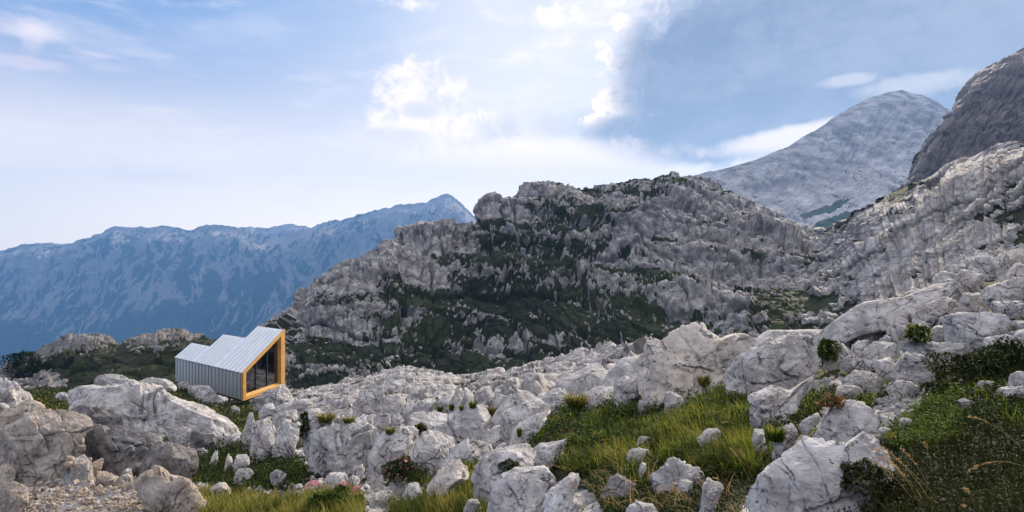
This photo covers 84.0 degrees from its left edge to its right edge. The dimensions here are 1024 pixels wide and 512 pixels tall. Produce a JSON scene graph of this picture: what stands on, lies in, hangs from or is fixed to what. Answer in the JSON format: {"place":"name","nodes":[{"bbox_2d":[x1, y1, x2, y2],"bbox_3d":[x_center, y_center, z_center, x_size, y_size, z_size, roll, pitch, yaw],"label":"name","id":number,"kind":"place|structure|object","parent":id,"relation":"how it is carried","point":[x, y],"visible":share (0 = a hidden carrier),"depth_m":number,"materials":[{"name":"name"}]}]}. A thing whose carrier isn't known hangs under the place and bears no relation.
{"place":"outdoors","nodes":[
{"label":"outdoors","id":0,"kind":"place"},
{"bbox_2d":[0,327,287,389],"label":"hill","id":1,"kind":"structure","parent":0,"point":[69,360],"depth_m":76.81,"materials":[{"name":"stone"}]},
{"bbox_2d":[0,350,48,375],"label":"dwarf pine","id":2,"kind":"object","parent":1,"relation":"on","point":[17,364],"visible":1,"depth_m":73.23,"materials":[{"name":"green plant"}]},
{"bbox_2d":[0,194,475,366],"bbox_3d":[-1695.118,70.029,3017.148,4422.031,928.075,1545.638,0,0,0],"label":"mountain range","id":3,"kind":"structure","parent":0,"point":[119,284],"depth_m":2873.37,"materials":[{"name":"stone"}]},
{"bbox_2d":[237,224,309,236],"bbox_3d":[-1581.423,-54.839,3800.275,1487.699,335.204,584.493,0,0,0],"label":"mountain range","id":4,"kind":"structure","parent":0,"point":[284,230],"depth_m":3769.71,"materials":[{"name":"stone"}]},
{"bbox_2d":[0,0,1023,250],"label":"sky","id":5,"kind":"structure","parent":0,"point":[189,115],"materials":[{"name":"blue"}]},
{"bbox_2d":[26,271,1023,511],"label":"ground","id":6,"kind":"structure","parent":0,"point":[540,379],"depth_m":18.64,"materials":[{"name":"stone"}]},
{"bbox_2d":[0,464,15,486],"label":"rock","id":7,"kind":"object","parent":6,"relation":"on","point":[7,473],"visible":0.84,"depth_m":9.64,"materials":[{"name":"stone"}]},
{"bbox_2d":[0,481,28,511],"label":"rock","id":8,"kind":"object","parent":6,"relation":"on","point":[14,497],"visible":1,"depth_m":7.94,"materials":[{"name":"stone"}]},
{"bbox_2d":[0,377,32,407],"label":"boulder","id":9,"kind":"object","parent":6,"relation":"on","point":[12,393],"visible":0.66,"depth_m":22.14,"materials":[{"name":"stone"}]},
{"bbox_2d":[0,399,45,428],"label":"boulder","id":10,"kind":"object","parent":6,"relation":"on","point":[16,411],"visible":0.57,"depth_m":13.24,"materials":[{"name":"stone"}]},
{"bbox_2d":[0,408,92,485],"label":"boulder","id":11,"kind":"object","parent":6,"relation":"on","point":[36,446],"visible":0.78,"depth_m":10.09,"materials":[{"name":"stone"}]},
{"bbox_2d":[20,455,145,511],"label":"scree","id":12,"kind":"structure","parent":6,"relation":"on","point":[59,495],"depth_m":8.27,"materials":[{"name":"gravel"}]},
{"bbox_2d":[73,405,121,426],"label":"boulder","id":13,"kind":"object","parent":6,"relation":"on","point":[104,417],"visible":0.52,"depth_m":17.11,"materials":[{"name":"stone"}]},
{"bbox_2d":[95,471,119,487],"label":"rock","id":14,"kind":"object","parent":6,"relation":"on","point":[104,479],"visible":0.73,"depth_m":8.99,"materials":[{"name":"stone"}]},
{"bbox_2d":[93,374,129,385],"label":"boulder","id":15,"kind":"object","parent":6,"relation":"on","point":[105,379],"visible":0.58,"depth_m":40.43,"materials":[{"name":"stone"}]},
{"bbox_2d":[84,424,161,476],"bbox_3d":[-7.483,3.723,10.648,1.698,0.998,0.780,0,0,7],"label":"rock ledge","id":16,"kind":"object","parent":6,"relation":"on","point":[118,449],"visible":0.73,"depth_m":10.55,"materials":[{"name":"stone"}]},
{"bbox_2d":[23,380,259,433],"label":"grass","id":17,"kind":"structure","parent":6,"relation":"on","point":[244,418],"depth_m":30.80,"materials":[{"name":"green plant"}]},
{"bbox_2d":[67,379,240,442],"bbox_3d":[-11.568,5.127,18.082,6.714,2.095,2.160,0,0,19],"label":"rock ledge","id":18,"kind":"object","parent":6,"relation":"on","point":[158,410],"visible":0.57,"depth_m":17.82,"materials":[{"name":"stone"}]},
{"bbox_2d":[134,465,196,511],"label":"boulder","id":19,"kind":"object","parent":6,"relation":"on","point":[152,485],"visible":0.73,"depth_m":7.29,"materials":[{"name":"stone"}]},
{"bbox_2d":[138,441,198,480],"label":"boulder","id":20,"kind":"object","parent":6,"relation":"on","point":[176,459],"visible":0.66,"depth_m":10.00,"materials":[{"name":"stone"}]},
{"bbox_2d":[168,426,190,446],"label":"boulder","id":21,"kind":"object","parent":6,"relation":"on","point":[181,435],"visible":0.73,"depth_m":15.69,"materials":[{"name":"stone"}]},
{"bbox_2d":[169,476,206,511],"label":"rock","id":22,"kind":"object","parent":6,"relation":"on","point":[185,495],"visible":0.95,"depth_m":7.14,"materials":[{"name":"stone"}]},
{"bbox_2d":[187,385,222,405],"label":"boulder","id":23,"kind":"object","parent":6,"relation":"on","point":[206,393],"visible":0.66,"depth_m":39.32,"materials":[{"name":"stone"}]},
{"bbox_2d":[189,430,223,449],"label":"boulder","id":24,"kind":"object","parent":6,"relation":"on","point":[197,438],"visible":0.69,"depth_m":15.13,"materials":[{"name":"stone"}]},
{"bbox_2d":[175,326,284,402],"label":"cabin","id":25,"kind":"object","parent":6,"relation":"on","point":[251,365],"visible":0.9,"depth_m":43.34,"materials":[{"name":"metal"}]},
{"bbox_2d":[256,353,265,389],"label":"window","id":26,"kind":"structure","parent":25,"relation":"in","point":[261,363],"depth_m":42.29,"materials":[{"name":"clear glass"}]},
{"bbox_2d":[241,329,284,400],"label":"window frame","id":27,"kind":"structure","parent":25,"relation":"in","point":[280,339],"depth_m":43.39,"materials":[{"name":"brown wood"}]},
{"bbox_2d":[268,341,276,385],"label":"window","id":28,"kind":"structure","parent":25,"relation":"in","point":[272,351],"depth_m":43.54,"materials":[{"name":"clear glass"}]},
{"bbox_2d":[241,412,271,451],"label":"boulder","id":29,"kind":"object","parent":6,"relation":"on","point":[251,427],"visible":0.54,"depth_m":15.12,"materials":[{"name":"stone"}]},
{"bbox_2d":[249,423,275,464],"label":"boulder","id":30,"kind":"object","parent":6,"relation":"on","point":[263,442],"visible":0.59,"depth_m":12.24,"materials":[{"name":"stone"}]},
{"bbox_2d":[249,384,293,410],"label":"boulder","id":31,"kind":"object","parent":6,"relation":"on","point":[279,395],"visible":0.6,"depth_m":29.12,"materials":[{"name":"stone"}]},
{"bbox_2d":[271,421,302,461],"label":"boulder","id":32,"kind":"object","parent":6,"relation":"on","point":[286,437],"visible":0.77,"depth_m":11.90,"materials":[{"name":"stone"}]},
{"bbox_2d":[272,398,314,420],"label":"boulder","id":33,"kind":"object","parent":6,"relation":"on","point":[299,405],"visible":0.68,"depth_m":22.67,"materials":[{"name":"stone"}]},
{"bbox_2d":[244,469,400,511],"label":"rubble","id":34,"kind":"object","parent":6,"relation":"on","point":[377,490],"visible":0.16,"depth_m":7.96,"materials":[{"name":"stone"}]},
{"bbox_2d":[184,465,487,511],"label":"grass","id":35,"kind":"structure","parent":6,"relation":"on","point":[279,503],"depth_m":6.20,"materials":[{"name":"green plant"}]},
{"bbox_2d":[306,484,368,511],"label":"shrub","id":36,"kind":"object","parent":6,"relation":"on","point":[329,495],"visible":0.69,"depth_m":6.00,"materials":[{"name":"green plant"}]},
{"bbox_2d":[302,414,377,477],"bbox_3d":[-2.928,3.250,9.596,1.390,0.941,0.998,0,0,0],"label":"boulder","id":37,"kind":"object","parent":6,"relation":"on","point":[336,444],"visible":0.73,"depth_m":9.45,"materials":[{"name":"stone"}]},
{"bbox_2d":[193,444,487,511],"bbox_3d":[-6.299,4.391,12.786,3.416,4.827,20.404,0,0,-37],"label":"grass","id":38,"kind":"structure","parent":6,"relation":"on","point":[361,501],"depth_m":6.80,"materials":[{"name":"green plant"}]},
{"bbox_2d":[352,385,384,417],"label":"boulder","id":39,"kind":"object","parent":6,"relation":"on","point":[368,402],"visible":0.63,"depth_m":17.75,"materials":[{"name":"stone"}]},
{"bbox_2d":[367,424,418,480],"bbox_3d":[-1.790,3.005,8.592,0.784,0.754,0.652,0,0,0],"label":"boulder","id":40,"kind":"object","parent":6,"relation":"on","point":[401,440],"visible":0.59,"depth_m":8.52,"materials":[{"name":"stone"}]},
{"bbox_2d":[380,393,405,419],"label":"boulder","id":41,"kind":"object","parent":6,"relation":"on","point":[393,404],"visible":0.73,"depth_m":16.95,"materials":[{"name":"stone"}]},
{"bbox_2d":[380,454,424,487],"bbox_3d":[-1.280,2.498,6.685,0.532,0.270,0.558,0,0,0],"label":"shrub","id":42,"kind":"object","parent":6,"relation":"on","point":[407,463],"visible":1,"depth_m":6.62,"materials":[{"name":"green plant"}]},
{"bbox_2d":[409,428,455,476],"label":"boulder","id":43,"kind":"object","parent":6,"relation":"on","point":[430,449],"visible":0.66,"depth_m":8.07,"materials":[{"name":"stone"}]},
{"bbox_2d":[407,410,458,444],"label":"boulder","id":44,"kind":"object","parent":6,"relation":"on","point":[433,420],"visible":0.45,"depth_m":10.81,"materials":[{"name":"stone"}]},
{"bbox_2d":[426,459,468,498],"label":"boulder","id":45,"kind":"object","parent":6,"relation":"on","point":[452,473],"visible":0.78,"depth_m":5.93,"materials":[{"name":"stone"}]},
{"bbox_2d":[440,438,493,468],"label":"boulder","id":46,"kind":"object","parent":6,"relation":"on","point":[467,449],"visible":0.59,"depth_m":7.76,"materials":[{"name":"stone"}]},
{"bbox_2d":[447,403,491,442],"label":"boulder","id":47,"kind":"object","parent":6,"relation":"on","point":[466,422],"visible":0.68,"depth_m":10.59,"materials":[{"name":"stone"}]},
{"bbox_2d":[474,386,494,405],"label":"boulder","id":48,"kind":"object","parent":6,"relation":"on","point":[484,395],"visible":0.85,"depth_m":17.79,"materials":[{"name":"stone"}]},
{"bbox_2d":[479,425,504,448],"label":"boulder","id":49,"kind":"object","parent":6,"relation":"on","point":[494,436],"visible":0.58,"depth_m":9.60,"materials":[{"name":"stone"}]},
{"bbox_2d":[471,443,536,504],"bbox_3d":[-0.075,2.149,5.423,0.731,0.590,0.479,0,0,-41],"label":"boulder","id":50,"kind":"object","parent":6,"relation":"on","point":[487,472],"visible":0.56,"depth_m":5.37,"materials":[{"name":"stone"}]},
{"bbox_2d":[486,465,555,511],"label":"boulder","id":51,"kind":"object","parent":6,"relation":"on","point":[520,489],"visible":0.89,"depth_m":4.53,"materials":[{"name":"stone"}]},
{"bbox_2d":[491,389,550,427],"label":"boulder","id":52,"kind":"object","parent":6,"relation":"on","point":[518,396],"visible":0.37,"depth_m":10.92,"materials":[{"name":"stone"}]},
{"bbox_2d":[500,398,549,443],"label":"boulder","id":53,"kind":"object","parent":6,"relation":"on","point":[511,418],"visible":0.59,"depth_m":9.75,"materials":[{"name":"stone"}]},
{"bbox_2d":[509,410,546,445],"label":"boulder","id":54,"kind":"object","parent":6,"relation":"on","point":[533,424],"visible":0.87,"depth_m":9.03,"materials":[{"name":"stone"}]},
{"bbox_2d":[194,383,880,489],"bbox_3d":[-5.242,4.136,12.904,5.077,5.536,23.095,0,0,-44],"label":"ground cover","id":55,"kind":"object","parent":6,"relation":"on","point":[260,466],"visible":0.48,"depth_m":9.77,"materials":[{"name":"green plant"}]},
{"bbox_2d":[533,439,566,469],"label":"boulder","id":56,"kind":"object","parent":6,"relation":"on","point":[545,452],"visible":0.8,"depth_m":6.91,"materials":[{"name":"stone"}]},
{"bbox_2d":[541,387,568,415],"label":"boulder","id":57,"kind":"object","parent":6,"relation":"on","point":[552,398],"visible":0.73,"depth_m":12.38,"materials":[{"name":"stone"}]},
{"bbox_2d":[540,472,581,511],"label":"boulder","id":58,"kind":"object","parent":6,"relation":"on","point":[560,497],"visible":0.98,"depth_m":4.18,"materials":[{"name":"stone"}]},
{"bbox_2d":[561,390,588,409],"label":"grass tussock","id":59,"kind":"object","parent":6,"relation":"on","point":[574,400],"depth_m":11.41,"materials":[{"name":"plant"}]},
{"bbox_2d":[551,362,607,394],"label":"boulder","id":60,"kind":"object","parent":6,"relation":"on","point":[585,378],"visible":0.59,"depth_m":15.38,"materials":[{"name":"stone"}]},
{"bbox_2d":[567,386,613,413],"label":"boulder","id":61,"kind":"object","parent":6,"relation":"on","point":[593,394],"visible":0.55,"depth_m":11.75,"materials":[{"name":"stone"}]},
{"bbox_2d":[599,474,635,503],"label":"boulder","id":62,"kind":"object","parent":6,"relation":"on","point":[616,484],"visible":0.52,"depth_m":4.29,"materials":[{"name":"stone"}]},
{"bbox_2d":[601,356,638,389],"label":"boulder","id":63,"kind":"object","parent":6,"relation":"on","point":[626,366],"visible":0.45,"depth_m":12.76,"materials":[{"name":"stone"}]},
{"bbox_2d":[613,376,639,410],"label":"boulder","id":64,"kind":"object","parent":6,"relation":"on","point":[626,388],"visible":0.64,"depth_m":9.80,"materials":[{"name":"stone"}]},
{"bbox_2d":[519,380,770,511],"bbox_3d":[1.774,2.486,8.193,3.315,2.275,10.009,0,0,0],"label":"grass","id":65,"kind":"structure","parent":6,"relation":"on","point":[747,435],"depth_m":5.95,"materials":[{"name":"green plant"}]},
{"bbox_2d":[649,457,705,494],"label":"boulder","id":66,"kind":"object","parent":6,"relation":"on","point":[670,471],"visible":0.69,"depth_m":4.26,"materials":[{"name":"stone"}]},
{"bbox_2d":[637,322,760,408],"bbox_3d":[3.296,1.920,9.655,2.358,1.438,1.525,0,0,0],"label":"rock outcrop","id":67,"kind":"object","parent":6,"relation":"on","point":[677,360],"visible":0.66,"depth_m":9.62,"materials":[{"name":"stone"}]},
{"bbox_2d":[699,477,723,511],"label":"boulder","id":68,"kind":"object","parent":6,"relation":"on","point":[711,488],"visible":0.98,"depth_m":3.48,"materials":[{"name":"stone"}]},
{"bbox_2d":[723,331,819,394],"bbox_3d":[3.696,1.624,8.033,1.671,1.025,0.775,0,0,-26],"label":"rock outcrop","id":69,"kind":"object","parent":6,"relation":"on","point":[790,360],"visible":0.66,"depth_m":7.88,"materials":[{"name":"stone"}]},
{"bbox_2d":[747,375,814,432],"bbox_3d":[2.811,1.522,5.758,0.924,0.521,0.442,0,0,-10],"label":"boulder","id":70,"kind":"object","parent":6,"relation":"on","point":[772,401],"visible":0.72,"depth_m":5.70,"materials":[{"name":"stone"}]},
{"bbox_2d":[771,423,797,460],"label":"rock","id":71,"kind":"object","parent":6,"relation":"on","point":[780,448],"visible":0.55,"depth_m":4.23,"materials":[{"name":"stone"}]},
{"bbox_2d":[757,329,822,341],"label":"boulder","id":72,"kind":"object","parent":6,"relation":"on","point":[764,335],"visible":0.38,"depth_m":13.57,"materials":[{"name":"stone"}]},
{"bbox_2d":[652,396,931,464],"bbox_3d":[4.647,1.857,9.284,3.363,1.296,10.439,0,0,34],"label":"rubble","id":73,"kind":"object","parent":6,"relation":"on","point":[897,405],"visible":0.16,"depth_m":5.16,"materials":[{"name":"stone"}]},
{"bbox_2d":[745,431,897,511],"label":"boulder","id":74,"kind":"object","parent":6,"relation":"on","point":[804,475],"visible":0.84,"depth_m":2.92,"materials":[{"name":"stone"}]},
{"bbox_2d":[839,457,915,501],"bbox_3d":[1.804,1.109,2.896,0.447,0.153,0.426,0,0,0],"label":"shrub","id":75,"kind":"object","parent":74,"relation":"on","point":[877,472],"visible":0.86,"depth_m":2.81,"materials":[{"name":"green plant"}]},
{"bbox_2d":[822,353,843,370],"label":"boulder","id":76,"kind":"object","parent":6,"relation":"on","point":[829,364],"visible":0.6,"depth_m":9.00,"materials":[{"name":"stone"}]},
{"bbox_2d":[817,337,841,362],"bbox_3d":[5.003,1.493,9.029,0.448,0.387,0.453,0,0,0],"label":"shrub","id":77,"kind":"object","parent":76,"relation":"on","point":[826,351],"visible":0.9,"depth_m":8.97,"materials":[{"name":"green plant"}]},
{"bbox_2d":[812,400,879,442],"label":"boulder","id":78,"kind":"object","parent":6,"relation":"on","point":[854,418],"visible":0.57,"depth_m":4.04,"materials":[{"name":"stone"}]},
{"bbox_2d":[814,393,845,410],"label":"shrub","id":79,"kind":"object","parent":78,"relation":"on","point":[834,400],"visible":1,"depth_m":4.10,"materials":[{"name":"brown plant"}]},
{"bbox_2d":[841,369,884,394],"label":"boulder","id":80,"kind":"object","parent":6,"relation":"on","point":[869,381],"visible":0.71,"depth_m":6.38,"materials":[{"name":"stone"}]},
{"bbox_2d":[852,341,898,371],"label":"boulder","id":81,"kind":"object","parent":6,"relation":"on","point":[869,355],"visible":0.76,"depth_m":7.97,"materials":[{"name":"stone"}]},
{"bbox_2d":[873,357,895,382],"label":"boulder","id":82,"kind":"object","parent":6,"relation":"on","point":[883,367],"visible":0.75,"depth_m":6.62,"materials":[{"name":"stone"}]},
{"bbox_2d":[813,281,958,361],"bbox_3d":[7.296,1.256,10.991,4.005,1.483,0.775,0,0,-14],"label":"boulder","id":83,"kind":"object","parent":6,"relation":"on","point":[868,317],"visible":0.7,"depth_m":10.77,"materials":[{"name":"stone"}]},
{"bbox_2d":[886,380,919,398],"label":"rock","id":84,"kind":"object","parent":6,"relation":"on","point":[902,389],"visible":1,"depth_m":5.44,"materials":[{"name":"stone"}]},
{"bbox_2d":[892,351,935,386],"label":"boulder","id":85,"kind":"object","parent":6,"relation":"on","point":[909,366],"visible":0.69,"depth_m":6.11,"materials":[{"name":"stone"}]},
{"bbox_2d":[871,381,979,452],"bbox_3d":[3.228,1.213,4.367,0.695,0.320,2.308,0,0,42],"label":"ground cover","id":86,"kind":"object","parent":6,"relation":"on","point":[932,406],"visible":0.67,"depth_m":4.00,"materials":[{"name":"green plant"}]},
{"bbox_2d":[912,297,957,326],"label":"boulder","id":87,"kind":"object","parent":6,"relation":"on","point":[929,313],"visible":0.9,"depth_m":10.34,"materials":[{"name":"stone"}]},
{"bbox_2d":[900,341,970,374],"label":"boulder","id":88,"kind":"object","parent":6,"relation":"on","point":[930,347],"visible":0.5,"depth_m":6.66,"materials":[{"name":"stone"}]},
{"bbox_2d":[898,323,933,342],"bbox_3d":[4.791,0.912,6.732,0.342,0.246,0.354,0,0,0],"label":"shrub","id":89,"kind":"object","parent":88,"relation":"on","point":[911,330],"visible":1,"depth_m":6.68,"materials":[{"name":"green plant"}]},
{"bbox_2d":[915,380,964,398],"bbox_3d":[3.669,1.148,4.862,0.377,0.172,0.352,0,0,0],"label":"shrub","id":90,"kind":"object","parent":6,"relation":"on","point":[942,385],"visible":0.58,"depth_m":4.87,"materials":[{"name":"green plant"}]},
{"bbox_2d":[920,352,1009,385],"bbox_3d":[4.274,1.038,5.333,0.827,0.276,0.819,0,0,0],"label":"shrub","id":91,"kind":"object","parent":6,"relation":"on","point":[959,363],"visible":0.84,"depth_m":5.26,"materials":[{"name":"green plant"}]},
{"bbox_2d":[950,269,984,301],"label":"boulder","id":92,"kind":"object","parent":6,"relation":"on","point":[970,281],"visible":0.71,"depth_m":13.08,"materials":[{"name":"stone"}]},
{"bbox_2d":[958,292,986,312],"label":"boulder","id":93,"kind":"object","parent":6,"relation":"on","point":[971,302],"visible":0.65,"depth_m":9.69,"materials":[{"name":"stone"}]},
{"bbox_2d":[942,312,1014,351],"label":"boulder","id":94,"kind":"object","parent":6,"relation":"on","point":[973,330],"visible":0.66,"depth_m":7.05,"materials":[{"name":"stone"}]},
{"bbox_2d":[965,255,998,281],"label":"boulder","id":95,"kind":"object","parent":6,"relation":"on","point":[986,266],"visible":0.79,"depth_m":14.73,"materials":[{"name":"stone"}]},
{"bbox_2d":[972,336,1023,369],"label":"shrub","id":96,"kind":"object","parent":6,"relation":"on","point":[1004,348],"visible":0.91,"depth_m":5.19,"materials":[{"name":"green plant"}]},
{"bbox_2d":[981,277,1023,307],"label":"boulder","id":97,"kind":"object","parent":6,"relation":"on","point":[1011,289],"visible":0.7,"depth_m":9.07,"materials":[{"name":"stone"}]},
{"bbox_2d":[982,329,1023,351],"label":"boulder","id":98,"kind":"object","parent":6,"relation":"on","point":[1018,334],"visible":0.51,"depth_m":6.11,"materials":[{"name":"stone"}]},
{"bbox_2d":[990,300,1023,318],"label":"boulder","id":99,"kind":"object","parent":6,"relation":"on","point":[1010,309],"visible":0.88,"depth_m":7.58,"materials":[{"name":"stone"}]},
{"bbox_2d":[996,248,1023,281],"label":"boulder","id":100,"kind":"object","parent":6,"relation":"on","point":[1008,260],"visible":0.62,"depth_m":12.16,"materials":[{"name":"stone"}]},
{"bbox_2d":[255,171,823,389],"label":"hill","id":101,"kind":"structure","parent":0,"point":[528,272],"depth_m":131.00,"materials":[{"name":"stone"}]},
{"bbox_2d":[693,90,950,228],"bbox_3d":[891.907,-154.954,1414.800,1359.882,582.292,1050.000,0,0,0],"label":"mountain","id":102,"kind":"structure","parent":0,"point":[844,164],"depth_m":1202.85,"materials":[{"name":"stone"}]},
{"bbox_2d":[731,141,1023,337],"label":"hillside","id":103,"kind":"structure","parent":0,"point":[952,216],"depth_m":77.60,"materials":[{"name":"stone"}]},
{"bbox_2d":[814,346,1023,511],"bbox_3d":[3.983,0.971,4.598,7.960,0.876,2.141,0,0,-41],"label":"grass","id":104,"kind":"structure","parent":0,"point":[1013,491],"depth_m":2.91,"materials":[{"name":"green plant"}]},
{"bbox_2d":[898,48,1023,188],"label":"cliff","id":105,"kind":"structure","parent":0,"point":[985,113],"depth_m":272.98,"materials":[{"name":"stone"}]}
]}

